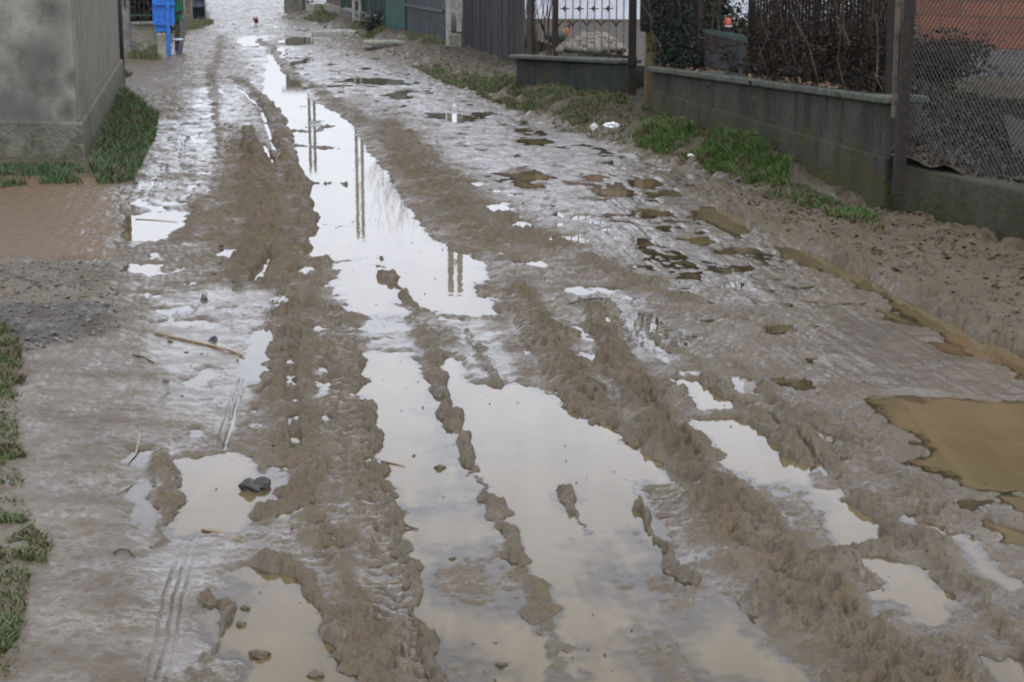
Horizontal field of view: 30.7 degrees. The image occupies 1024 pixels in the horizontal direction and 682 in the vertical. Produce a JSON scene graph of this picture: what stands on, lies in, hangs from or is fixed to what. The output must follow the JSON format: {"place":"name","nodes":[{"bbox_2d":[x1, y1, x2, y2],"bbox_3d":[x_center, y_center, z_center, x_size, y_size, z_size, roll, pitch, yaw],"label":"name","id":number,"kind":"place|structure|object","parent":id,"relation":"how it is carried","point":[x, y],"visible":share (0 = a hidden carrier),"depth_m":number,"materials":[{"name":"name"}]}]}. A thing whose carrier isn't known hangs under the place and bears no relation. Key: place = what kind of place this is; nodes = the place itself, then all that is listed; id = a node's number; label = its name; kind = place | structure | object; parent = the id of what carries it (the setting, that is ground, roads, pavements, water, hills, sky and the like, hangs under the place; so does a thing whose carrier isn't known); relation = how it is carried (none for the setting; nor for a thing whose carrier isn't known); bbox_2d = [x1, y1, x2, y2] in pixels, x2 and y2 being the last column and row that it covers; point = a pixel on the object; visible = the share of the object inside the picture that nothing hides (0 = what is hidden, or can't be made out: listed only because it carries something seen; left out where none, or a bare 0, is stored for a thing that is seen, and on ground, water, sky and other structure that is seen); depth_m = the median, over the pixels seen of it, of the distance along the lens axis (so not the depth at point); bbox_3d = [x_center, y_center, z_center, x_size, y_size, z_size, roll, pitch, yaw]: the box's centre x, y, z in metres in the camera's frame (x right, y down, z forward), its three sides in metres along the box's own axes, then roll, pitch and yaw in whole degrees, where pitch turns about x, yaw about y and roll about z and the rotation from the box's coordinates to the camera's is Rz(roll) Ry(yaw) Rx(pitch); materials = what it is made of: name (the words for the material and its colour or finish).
{"place":"outdoors","nodes":[
{"label":"outdoors","id":0,"kind":"place"},
{"bbox_2d":[0,318,55,676],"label":"foreground grass","id":1,"kind":"structure","parent":0,"point":[9,629],"depth_m":6.28,"materials":[{"name":"green plant"}]},
{"bbox_2d":[0,0,954,194],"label":"verge","id":2,"kind":"structure","parent":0,"point":[800,170],"depth_m":22.64,"materials":[{"name":"brown soil"}]},
{"bbox_2d":[131,0,181,47],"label":"evergreen hedge","id":3,"kind":"object","parent":2,"relation":"on","point":[146,11],"visible":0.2,"depth_m":31.44,"materials":[{"name":"green plant"}]},
{"bbox_2d":[192,0,205,19],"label":"barrel","id":4,"kind":"object","parent":2,"relation":"on","point":[198,7],"visible":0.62,"depth_m":42.93,"materials":[{"name":"blue plastic"}]},
{"bbox_2d":[604,121,619,128],"bbox_3d":[0.923,-2.003,17.281,0.159,0.073,0.088,0,12,0],"label":"plastic bag","id":5,"kind":"object","parent":2,"relation":"on","point":[612,125],"visible":1,"depth_m":17.27,"materials":[{"name":"white plastic"}]},
{"bbox_2d":[411,62,889,230],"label":"verge grass","id":6,"kind":"structure","parent":2,"relation":"on","point":[473,82],"depth_m":20.06,"materials":[{"name":"green plant"}]},
{"bbox_2d":[389,46,1023,321],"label":"leaf litter","id":7,"kind":"object","parent":2,"relation":"on","point":[924,256],"visible":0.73,"depth_m":12.57,"materials":[{"name":"brown plant"}]},
{"bbox_2d":[863,0,1023,104],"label":"brick house","id":8,"kind":"structure","parent":2,"relation":"on","point":[988,37],"depth_m":16.32,"materials":[{"name":"orange brick"}]},
{"bbox_2d":[0,0,1023,681],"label":"mud road","id":9,"kind":"structure","parent":0,"point":[96,606],"depth_m":8.47,"materials":[{"name":"brown soil"}]},
{"bbox_2d":[0,260,120,349],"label":"gravel","id":10,"kind":"structure","parent":9,"relation":"on","point":[56,319],"depth_m":10.24,"materials":[{"name":"grey gravel"}]},
{"bbox_2d":[0,68,161,187],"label":"wall grass","id":11,"kind":"structure","parent":9,"relation":"on","point":[129,130],"depth_m":16.61,"materials":[{"name":"green plant"}]},
{"bbox_2d":[113,548,134,556],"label":"twig","id":12,"kind":"object","parent":9,"relation":"on","point":[125,550],"visible":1,"depth_m":6.10,"materials":[{"name":"brown wood"}]},
{"bbox_2d":[118,478,137,491],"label":"reed","id":13,"kind":"object","parent":9,"relation":"on","point":[128,486],"visible":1,"depth_m":6.87,"materials":[{"name":"beige plant"}]},
{"bbox_2d":[127,425,141,463],"bbox_3d":[-1.495,0.406,7.422,0.025,0.028,0.523,-1,12,-6],"label":"reed","id":14,"kind":"object","parent":9,"relation":"on","point":[137,444],"visible":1,"depth_m":7.39,"materials":[{"name":"beige plant"}]},
{"bbox_2d":[133,354,153,362],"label":"twig","id":15,"kind":"object","parent":9,"relation":"on","point":[143,357],"visible":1,"depth_m":8.85,"materials":[{"name":"brown wood"}]},
{"bbox_2d":[152,0,174,55],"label":"blue gate","id":16,"kind":"structure","parent":9,"relation":"on","point":[163,15],"depth_m":30.63,"materials":[{"name":"metal"}]},
{"bbox_2d":[172,38,183,54],"bbox_3d":[-5.587,-4.917,31.206,0.193,0.304,0.196,0,12,0],"label":"drain pedestal","id":17,"kind":"object","parent":9,"relation":"on","point":[178,46],"visible":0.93,"depth_m":31.17,"materials":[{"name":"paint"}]},
{"bbox_2d":[174,0,188,51],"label":"green gate","id":18,"kind":"structure","parent":9,"relation":"on","point":[182,34],"depth_m":31.84,"materials":[{"name":"metal"}]},
{"bbox_2d":[154,332,244,356],"bbox_3d":[-1.539,0.014,9.207,0.690,0.024,0.031,11,16,40],"label":"reed","id":19,"kind":"object","parent":9,"relation":"on","point":[198,342],"visible":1,"depth_m":9.21,"materials":[{"name":"plant"}]},
{"bbox_2d":[200,293,207,299],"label":"stone","id":20,"kind":"object","parent":9,"relation":"on","point":[203,297],"visible":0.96,"depth_m":10.34,"materials":[{"name":"grey stone"}]},
{"bbox_2d":[207,336,217,340],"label":"stone","id":21,"kind":"object","parent":9,"relation":"on","point":[214,338],"visible":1,"depth_m":9.29,"materials":[{"name":"grey stone"}]},
{"bbox_2d":[201,529,243,541],"bbox_3d":[-0.975,0.659,6.318,0.210,0.007,0.026,10,16,38],"label":"reed","id":22,"kind":"object","parent":9,"relation":"on","point":[206,530],"visible":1,"depth_m":6.35,"materials":[{"name":"plant"}]},
{"bbox_2d":[236,621,245,626],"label":"mud clod","id":23,"kind":"object","parent":9,"relation":"on","point":[241,623],"visible":1,"depth_m":5.50,"materials":[{"name":"brown soil"}]},
{"bbox_2d":[240,605,249,609],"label":"mud clod","id":24,"kind":"object","parent":9,"relation":"on","point":[244,607],"visible":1,"depth_m":5.63,"materials":[{"name":"brown soil"}]},
{"bbox_2d":[248,649,270,659],"bbox_3d":[-0.715,0.889,5.273,0.065,0.034,0.054,0,12,0],"label":"mud clod","id":25,"kind":"object","parent":9,"relation":"on","point":[259,654],"visible":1,"depth_m":5.26,"materials":[{"name":"brown soil"}]},
{"bbox_2d":[126,4,445,60],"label":"grass","id":26,"kind":"structure","parent":9,"relation":"on","point":[152,55],"depth_m":35.70,"materials":[{"name":"green plant"}]},
{"bbox_2d":[306,669,324,677],"bbox_3d":[-0.539,0.918,5.130,0.046,0.024,0.039,10,16,39],"label":"mud clod","id":27,"kind":"object","parent":9,"relation":"on","point":[314,673],"visible":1,"depth_m":5.12,"materials":[{"name":"brown soil"}]},
{"bbox_2d":[311,28,357,35],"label":"footbridge slab","id":28,"kind":"structure","parent":9,"relation":"on","point":[331,32],"depth_m":36.77,"materials":[{"name":"concrete"}]},
{"bbox_2d":[363,40,404,49],"bbox_3d":[-2.237,-5.167,32.731,0.720,0.210,0.742,-1,12,-7],"label":"slab","id":29,"kind":"object","parent":9,"relation":"on","point":[380,44],"visible":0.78,"depth_m":32.48,"materials":[{"name":"concrete"}]},
{"bbox_2d":[434,464,446,468],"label":"mud clod","id":30,"kind":"object","parent":9,"relation":"on","point":[439,466],"visible":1,"depth_m":7.11,"materials":[{"name":"brown soil"}]},
{"bbox_2d":[122,0,1023,681],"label":"puddle water","id":31,"kind":"structure","parent":9,"relation":"on","point":[526,442],"depth_m":7.20,"materials":[{"name":"grey liquid"}]},
{"bbox_2d":[238,476,270,491],"bbox_3d":[-0.943,0.536,6.854,0.130,0.076,0.084,-5,13,-20],"label":"stone","id":32,"kind":"object","parent":31,"relation":"in","point":[257,484],"visible":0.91,"depth_m":6.84,"materials":[{"name":"grey stone"}]},
{"bbox_2d":[495,662,507,668],"bbox_3d":[-0.030,0.905,5.206,0.039,0.019,0.025,0,12,0],"label":"mud clod","id":33,"kind":"object","parent":31,"relation":"on","point":[500,664],"visible":1,"depth_m":5.20,"materials":[{"name":"brown soil"}]},
{"bbox_2d":[149,42,1018,546],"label":"pebbles","id":34,"kind":"object","parent":9,"relation":"on","point":[785,230],"visible":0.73,"depth_m":12.08,"materials":[{"name":"grey stone"}]},
{"bbox_2d":[567,298,610,304],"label":"twig","id":35,"kind":"object","parent":9,"relation":"on","point":[585,300],"visible":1,"depth_m":10.24,"materials":[{"name":"brown wood"}]},
{"bbox_2d":[589,122,598,129],"bbox_3d":[0.809,-2.109,18.304,0.098,0.078,0.065,0,12,0],"label":"paper scrap","id":36,"kind":"object","parent":9,"relation":"on","point":[593,126],"visible":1,"depth_m":18.29,"materials":[{"name":"white paper"}]},
{"bbox_2d":[201,166,1015,679],"bbox_3d":[-0.419,-0.359,10.799,3.153,0.088,11.754,-3,13,-13],"label":"debris","id":37,"kind":"object","parent":9,"relation":"on","point":[637,484],"visible":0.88,"depth_m":7.06,"materials":[{"name":"brown"}]},
{"bbox_2d":[892,0,915,195],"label":"iron post","id":38,"kind":"object","parent":9,"relation":"on","point":[903,95],"visible":1,"depth_m":12.91,"materials":[{"name":"grey metal"}]},
{"bbox_2d":[525,21,859,89],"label":"yard ground","id":39,"kind":"structure","parent":0,"point":[640,52],"depth_m":28.07,"materials":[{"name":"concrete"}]},
{"bbox_2d":[529,19,570,43],"bbox_3d":[0.502,-3.866,23.614,0.557,0.440,0.177,-2,12,-8],"label":"cockerel","id":40,"kind":"object","parent":39,"relation":"on","point":[561,36],"visible":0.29,"depth_m":23.58,"materials":[{"name":"metal"}]},
{"bbox_2d":[552,39,627,58],"bbox_3d":[1.000,-3.445,22.793,1.048,0.528,0.854,0,12,0],"label":"gravel heap","id":41,"kind":"object","parent":39,"relation":"on","point":[577,54],"visible":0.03,"depth_m":22.45,"materials":[{"name":"gravel"}]},
{"bbox_2d":[574,36,582,41],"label":"stone","id":42,"kind":"object","parent":41,"relation":"on","point":[576,38],"visible":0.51,"depth_m":22.47,"materials":[{"name":"beige stone"}]},
{"bbox_2d":[597,33,606,39],"bbox_3d":[1.088,-3.684,22.625,0.109,0.114,0.148,9,0,-36],"label":"stone","id":43,"kind":"object","parent":41,"relation":"on","point":[603,36],"visible":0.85,"depth_m":22.58,"materials":[{"name":"beige stone"}]},
{"bbox_2d":[606,37,615,42],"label":"stone","id":44,"kind":"object","parent":41,"relation":"on","point":[612,40],"visible":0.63,"depth_m":22.38,"materials":[{"name":"beige stone"}]},
{"bbox_2d":[525,0,856,22],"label":"white house","id":45,"kind":"structure","parent":39,"relation":"on","point":[576,13],"depth_m":32.10,"materials":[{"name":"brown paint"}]},
{"bbox_2d":[642,0,747,58],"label":"garden shrub","id":46,"kind":"object","parent":39,"relation":"on","point":[724,4],"visible":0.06,"depth_m":19.35,"materials":[{"name":"green plant"}]},
{"bbox_2d":[657,1,786,72],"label":"garden shrub","id":47,"kind":"object","parent":39,"relation":"on","point":[741,22],"visible":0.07,"depth_m":18.80,"materials":[{"name":"green plant"}]},
{"bbox_2d":[722,18,731,71],"bbox_3d":[2.122,-2.825,18.422,0.098,0.731,0.100,0,12,0],"label":"post","id":48,"kind":"object","parent":39,"relation":"on","point":[727,22],"visible":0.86,"depth_m":18.33,"materials":[{"name":"red plastic"}]},
{"bbox_2d":[683,24,790,88],"bbox_3d":[2.668,-2.576,17.253,2.221,0.766,1.091,0,12,0],"label":"garden shrub","id":49,"kind":"object","parent":39,"relation":"on","point":[714,52],"visible":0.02,"depth_m":17.16,"materials":[{"name":"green plant"}]},
{"bbox_2d":[738,45,998,93],"bbox_3d":[3.047,-2.236,15.939,2.175,0.666,1.036,2,13,10],"label":"garden shrub","id":50,"kind":"object","parent":39,"relation":"on","point":[755,68],"visible":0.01,"depth_m":15.72,"materials":[{"name":"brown plant"}]},
{"bbox_2d":[890,70,1023,183],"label":"bank ground","id":51,"kind":"structure","parent":0,"point":[963,171],"depth_m":13.16,"materials":[{"name":"brown plant"}]},
{"bbox_2d":[796,19,981,80],"bbox_3d":[2.997,-2.287,14.749,1.496,0.551,1.198,0,12,0],"label":"dead shrub","id":52,"kind":"object","parent":51,"relation":"on","point":[826,45],"visible":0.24,"depth_m":14.56,"materials":[{"name":"brown plant"}]},
{"bbox_2d":[891,0,900,117],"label":"slim post","id":53,"kind":"object","parent":51,"relation":"on","point":[895,58],"visible":1,"depth_m":13.02,"materials":[{"name":"grey metal"}]},
{"bbox_2d":[914,30,1017,82],"bbox_3d":[3.422,-2.259,15.002,1.390,0.472,0.994,0,12,0],"label":"dead shrub","id":54,"kind":"object","parent":51,"relation":"on","point":[963,60],"visible":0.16,"depth_m":14.83,"materials":[{"name":"brown plant"}]},
{"bbox_2d":[1003,115,1023,160],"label":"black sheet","id":55,"kind":"object","parent":51,"relation":"on","point":[1014,132],"visible":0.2,"depth_m":13.35,"materials":[{"name":"black plastic"}]},
{"bbox_3d":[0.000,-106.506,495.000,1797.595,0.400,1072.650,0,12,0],"label":"ground","id":56,"kind":"structure","parent":0,"visible":0},
{"bbox_2d":[0,0,124,159],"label":"cement wall","id":57,"kind":"structure","parent":56,"relation":"on","point":[62,73],"depth_m":16.58,"materials":[{"name":"paint"}]},
{"bbox_2d":[122,0,131,55],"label":"fence post","id":58,"kind":"object","parent":56,"relation":"on","point":[126,24],"visible":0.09,"depth_m":30.30,"materials":[{"name":"grey concrete"}]},
{"bbox_2d":[130,21,156,51],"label":"wall","id":59,"kind":"structure","parent":56,"relation":"on","point":[143,35],"depth_m":31.12,"materials":[{"name":"concrete"}]},
{"bbox_2d":[130,0,152,21],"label":"iron fence","id":60,"kind":"object","parent":59,"relation":"on","point":[144,15],"visible":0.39,"depth_m":30.92,"materials":[{"name":"black metal"}]},
{"bbox_2d":[131,0,182,13],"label":"fence","id":61,"kind":"object","parent":56,"relation":"on","point":[149,12],"depth_m":46.41,"materials":[{"name":"metal"}]},
{"bbox_2d":[157,33,166,58],"bbox_3d":[-5.664,-4.739,30.172,0.150,0.480,0.150,-1,12,-6],"label":"stub post","id":62,"kind":"object","parent":56,"relation":"on","point":[161,43],"visible":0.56,"depth_m":30.10,"materials":[{"name":"concrete"}]},
{"bbox_2d":[185,0,191,20],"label":"gate post","id":63,"kind":"object","parent":56,"relation":"on","point":[188,7],"depth_m":42.23,"materials":[{"name":"beige concrete"}]},
{"bbox_2d":[284,0,309,10],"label":"shed","id":64,"kind":"structure","parent":56,"relation":"on","point":[291,5],"depth_m":48.46,"materials":[{"name":"grey concrete"}]},
{"bbox_2d":[305,0,313,13],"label":"concrete pole","id":65,"kind":"object","parent":56,"relation":"on","point":[309,7],"visible":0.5,"depth_m":45.99,"materials":[{"name":"grey concrete"}]},
{"bbox_2d":[309,0,325,3],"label":"white gate","id":66,"kind":"structure","parent":56,"relation":"on","point":[318,1],"depth_m":47.32,"materials":[{"name":"metal"}]},
{"bbox_2d":[324,0,346,15],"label":"garden wall","id":67,"kind":"structure","parent":56,"relation":"on","point":[331,5],"depth_m":42.21,"materials":[{"name":"grey paint"}]},
{"bbox_2d":[352,0,361,23],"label":"concrete pole","id":68,"kind":"object","parent":56,"relation":"on","point":[353,9],"visible":0.45,"depth_m":38.26,"materials":[{"name":"grey concrete"}]},
{"bbox_2d":[339,0,385,25],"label":"green fence","id":69,"kind":"object","parent":56,"relation":"on","point":[369,6],"visible":0.45,"depth_m":38.05,"materials":[{"name":"metal"}]},
{"bbox_2d":[357,8,382,32],"bbox_3d":[-2.735,-6.188,36.256,0.641,0.601,0.540,-6,14,-25],"label":"evergreen bush","id":70,"kind":"object","parent":56,"relation":"on","point":[372,19],"visible":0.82,"depth_m":36.20,"materials":[{"name":"green plant"}]},
{"bbox_2d":[371,18,385,29],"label":"evergreen bush","id":71,"kind":"object","parent":56,"relation":"on","point":[379,24],"visible":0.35,"depth_m":36.02,"materials":[{"name":"green plant"}]},
{"bbox_2d":[404,0,444,38],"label":"sheet fence","id":72,"kind":"object","parent":56,"relation":"on","point":[425,17],"visible":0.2,"depth_m":32.99,"materials":[{"name":"grey metal"}]},
{"bbox_2d":[385,0,406,29],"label":"green gate","id":73,"kind":"structure","parent":72,"relation":"attached to","point":[396,14],"depth_m":35.09,"materials":[{"name":"metal"}]},
{"bbox_2d":[446,0,461,47],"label":"concrete pole","id":74,"kind":"object","parent":56,"relation":"on","point":[453,39],"visible":0.54,"depth_m":29.67,"materials":[{"name":"grey concrete"}]},
{"bbox_2d":[462,0,531,62],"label":"board fence","id":75,"kind":"object","parent":56,"relation":"on","point":[491,27],"visible":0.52,"depth_m":27.27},
{"bbox_2d":[509,54,640,95],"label":"wall","id":76,"kind":"structure","parent":56,"relation":"on","point":[592,73],"depth_m":21.57,"materials":[{"name":"grey concrete"}]},
{"bbox_2d":[555,45,563,53],"bbox_3d":[0.568,-3.444,22.014,0.103,0.116,0.126,2,10,-14],"label":"stone","id":77,"kind":"object","parent":76,"relation":"on","point":[559,49],"visible":1,"depth_m":21.97,"materials":[{"name":"beige stone"}]},
{"bbox_2d":[568,45,576,49],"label":"stone","id":78,"kind":"object","parent":76,"relation":"on","point":[570,47],"visible":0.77,"depth_m":22.00,"materials":[{"name":"beige stone"}]},
{"bbox_2d":[575,45,583,50],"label":"stone","id":79,"kind":"object","parent":76,"relation":"on","point":[581,48],"visible":0.61,"depth_m":21.98,"materials":[{"name":"beige stone"}]},
{"bbox_2d":[532,0,627,58],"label":"iron railing","id":80,"kind":"object","parent":76,"relation":"on","point":[556,24],"visible":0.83,"depth_m":21.64,"materials":[{"name":"metal"}]},
{"bbox_2d":[519,0,552,54],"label":"dry creeper","id":81,"kind":"object","parent":80,"relation":"attached to","point":[548,50],"visible":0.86,"depth_m":22.47,"materials":[{"name":"plant"}]},
{"bbox_2d":[620,46,627,51],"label":"stone","id":82,"kind":"object","parent":76,"relation":"on","point":[625,48],"visible":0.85,"depth_m":21.97,"materials":[{"name":"beige stone"}]},
{"bbox_2d":[628,0,636,96],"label":"gate post","id":83,"kind":"object","parent":56,"relation":"on","point":[632,33],"visible":0.74,"depth_m":20.45,"materials":[{"name":"metal"}]},
{"bbox_2d":[640,0,661,102],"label":"meter post","id":84,"kind":"object","parent":56,"relation":"on","point":[649,55],"visible":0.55,"depth_m":19.71,"materials":[{"name":"grey concrete"}]},
{"bbox_2d":[643,0,659,24],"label":"box door","id":85,"kind":"structure","parent":84,"relation":"in","point":[646,17],"depth_m":19.56,"materials":[{"name":"brown metal"}]},
{"bbox_2d":[631,112,881,223],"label":"bank grass","id":86,"kind":"structure","parent":56,"relation":"on","point":[765,157],"depth_m":15.78,"materials":[{"name":"green plant"}]},
{"bbox_2d":[647,66,928,209],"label":"garden wall","id":87,"kind":"structure","parent":56,"relation":"on","point":[844,138],"depth_m":14.87,"materials":[{"name":"grey concrete"}]},
{"bbox_2d":[706,0,721,69],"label":"wooden post","id":88,"kind":"object","parent":87,"relation":"on","point":[716,3],"visible":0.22,"depth_m":18.09,"materials":[{"name":"brown wood"}]},
{"bbox_2d":[656,63,897,92],"bbox_3d":[2.190,-2.304,16.179,0.335,0.221,6.018,-3,13,-12],"label":"wall coping","id":89,"kind":"object","parent":87,"relation":"on","point":[828,85],"visible":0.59,"depth_m":15.20,"materials":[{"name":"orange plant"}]},
{"bbox_2d":[661,0,895,93],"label":"iron fence","id":90,"kind":"object","parent":87,"relation":"on","point":[889,21],"visible":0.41,"depth_m":15.07,"materials":[{"name":"grey metal"}]},
{"bbox_2d":[638,0,726,69],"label":"dry creeper","id":91,"kind":"object","parent":90,"relation":"attached to","point":[674,59],"visible":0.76,"depth_m":18.23,"materials":[{"name":"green plant"}]},
{"bbox_2d":[701,29,746,41],"bbox_3d":[1.955,-2.819,17.165,0.021,0.054,1.429,-3,13,-12],"label":"plank","id":92,"kind":"object","parent":90,"relation":"attached to","point":[727,34],"visible":0.93,"depth_m":17.08,"materials":[{"name":"green paint"}]},
{"bbox_2d":[703,45,746,71],"bbox_3d":[1.976,-2.636,17.218,0.027,0.288,1.428,-2,13,-11],"label":"plank","id":93,"kind":"object","parent":90,"relation":"attached to","point":[739,53],"visible":0.57,"depth_m":17.16,"materials":[{"name":"grey wood"}]},
{"bbox_2d":[703,33,746,48],"bbox_3d":[1.968,-2.725,17.192,0.023,0.157,1.429,-3,13,-12],"label":"plank","id":94,"kind":"object","parent":90,"relation":"attached to","point":[727,41],"visible":0.79,"depth_m":17.38,"materials":[{"name":"brown wood"}]},
{"bbox_2d":[741,0,837,81],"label":"dry creeper","id":95,"kind":"object","parent":90,"relation":"attached to","point":[795,74],"visible":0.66,"depth_m":15.68,"materials":[{"name":"brown plant"}]},
{"bbox_2d":[797,0,922,92],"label":"dry creeper","id":96,"kind":"object","parent":90,"relation":"attached to","point":[843,79],"visible":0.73,"depth_m":14.15,"materials":[{"name":"brown plant"}]},
{"bbox_2d":[891,162,1023,240],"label":"kerb wall","id":97,"kind":"structure","parent":56,"relation":"on","point":[945,195],"depth_m":12.61,"materials":[{"name":"grey concrete"}]},
{"bbox_2d":[898,0,1023,180],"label":"wire fence","id":98,"kind":"object","parent":97,"relation":"on","point":[968,68],"visible":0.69,"depth_m":12.60,"materials":[{"name":"metal"}]},
{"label":"stone","id":99,"kind":"object","parent":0,"visible":0},
{"bbox_2d":[590,45,600,52],"bbox_3d":[1.000,-3.438,22.007,0.152,0.122,0.116,-3,13,-13],"label":"stone","id":100,"kind":"object","parent":99,"relation":"on","point":[597,48],"visible":0.57,"depth_m":21.96,"materials":[{"name":"beige stone"}]},
{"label":"stone","id":101,"kind":"object","parent":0,"visible":0},
{"bbox_2d":[603,45,613,53],"bbox_3d":[1.151,-3.453,22.052,0.146,0.113,0.116,5,13,23],"label":"stone","id":102,"kind":"object","parent":101,"relation":"on","point":[611,48],"visible":0.85,"depth_m":22.01,"materials":[{"name":"beige stone"}]}
]}

